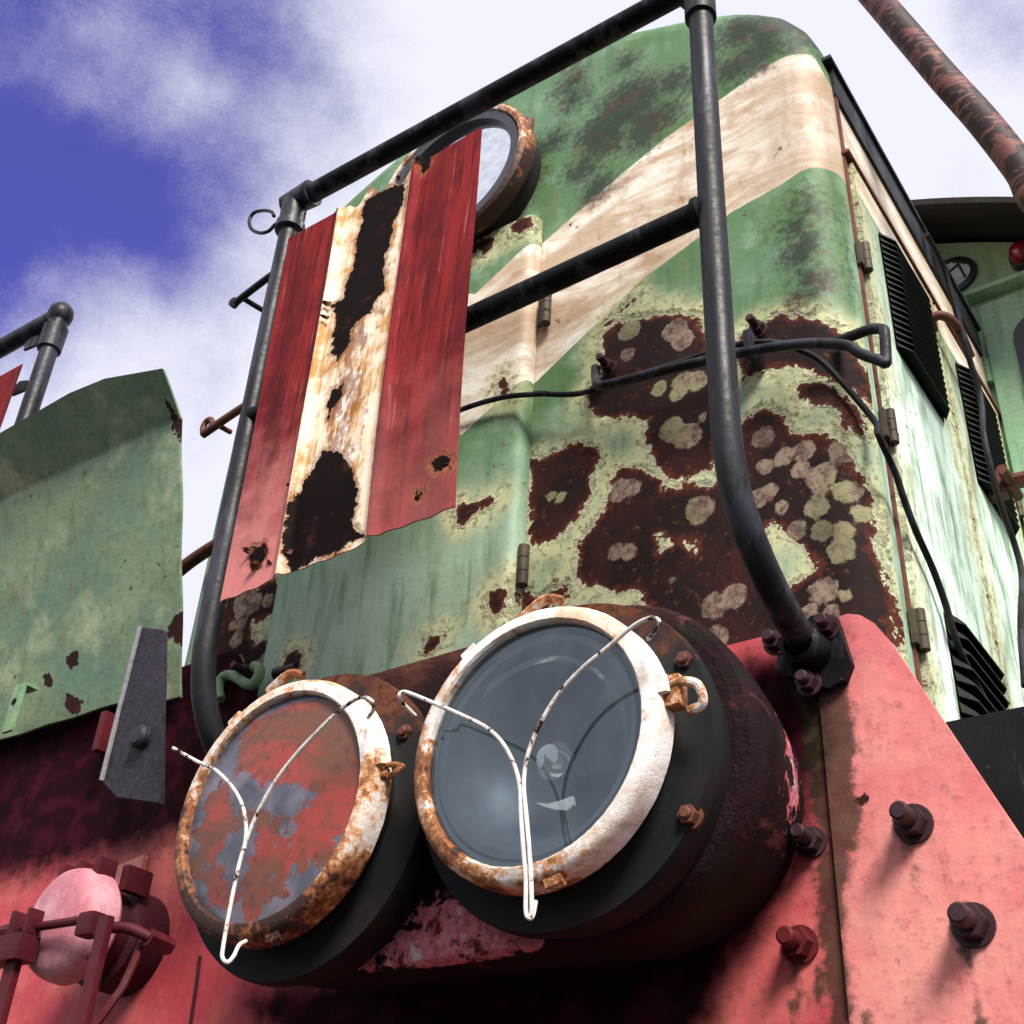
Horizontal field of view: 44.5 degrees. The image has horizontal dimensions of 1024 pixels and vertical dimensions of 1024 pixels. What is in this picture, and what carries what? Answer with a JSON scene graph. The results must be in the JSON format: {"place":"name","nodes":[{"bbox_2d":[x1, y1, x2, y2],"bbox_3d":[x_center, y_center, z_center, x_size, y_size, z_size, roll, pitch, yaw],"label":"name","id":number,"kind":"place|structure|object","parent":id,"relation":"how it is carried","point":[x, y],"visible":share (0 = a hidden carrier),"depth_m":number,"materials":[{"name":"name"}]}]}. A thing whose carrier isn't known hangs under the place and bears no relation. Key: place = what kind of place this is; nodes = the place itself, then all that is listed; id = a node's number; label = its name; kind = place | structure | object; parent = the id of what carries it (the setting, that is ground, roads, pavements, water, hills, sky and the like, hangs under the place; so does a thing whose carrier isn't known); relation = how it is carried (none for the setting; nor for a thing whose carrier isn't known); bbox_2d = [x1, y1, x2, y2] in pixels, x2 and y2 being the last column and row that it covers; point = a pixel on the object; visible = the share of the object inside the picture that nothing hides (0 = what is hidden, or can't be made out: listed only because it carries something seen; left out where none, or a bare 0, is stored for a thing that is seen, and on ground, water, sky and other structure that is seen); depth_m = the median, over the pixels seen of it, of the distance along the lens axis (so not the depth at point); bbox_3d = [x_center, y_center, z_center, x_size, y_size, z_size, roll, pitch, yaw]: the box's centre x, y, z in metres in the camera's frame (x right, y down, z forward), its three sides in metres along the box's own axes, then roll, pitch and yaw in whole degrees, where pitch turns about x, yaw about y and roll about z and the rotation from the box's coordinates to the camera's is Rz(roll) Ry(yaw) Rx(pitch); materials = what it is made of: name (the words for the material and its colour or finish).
{"place":"outdoors","nodes":[
{"label":"outdoors","id":0,"kind":"place"},
{"bbox_2d":[0,0,1023,666],"label":"sky","id":1,"kind":"structure","parent":0,"point":[140,140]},
{"label":"ground","id":2,"kind":"structure","parent":0,"visible":0},
{"bbox_2d":[0,0,1023,1023],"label":"locomotive","id":3,"kind":"object","parent":2,"relation":"on","point":[612,603],"visible":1,"depth_m":1.85,"materials":[{"name":"paint"}]},
{"bbox_2d":[257,215,551,697],"bbox_3d":[-0.185,-0.023,2.188,0.569,1.143,0.039,-19,-40,30],"label":"hood door","id":4,"kind":"structure","parent":3,"relation":"in","point":[442,583],"depth_m":2.10,"materials":[{"name":"paint"}]},
{"bbox_2d":[847,163,1009,721],"bbox_3d":[0.685,-0.060,1.961,0.056,1.040,0.483,-19,-40,30],"label":"side door","id":5,"kind":"structure","parent":3,"relation":"in","point":[917,421],"depth_m":1.93,"materials":[{"name":"paint"}]},
{"bbox_2d":[933,304,1023,708],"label":"side door","id":6,"kind":"structure","parent":3,"relation":"in","point":[997,558],"depth_m":2.25,"materials":[{"name":"paint"}]},
{"bbox_2d":[858,0,1023,211],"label":"rusty pole","id":7,"kind":"object","parent":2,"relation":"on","point":[969,105],"visible":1,"depth_m":2.10,"materials":[{"name":"metal"}]}
]}

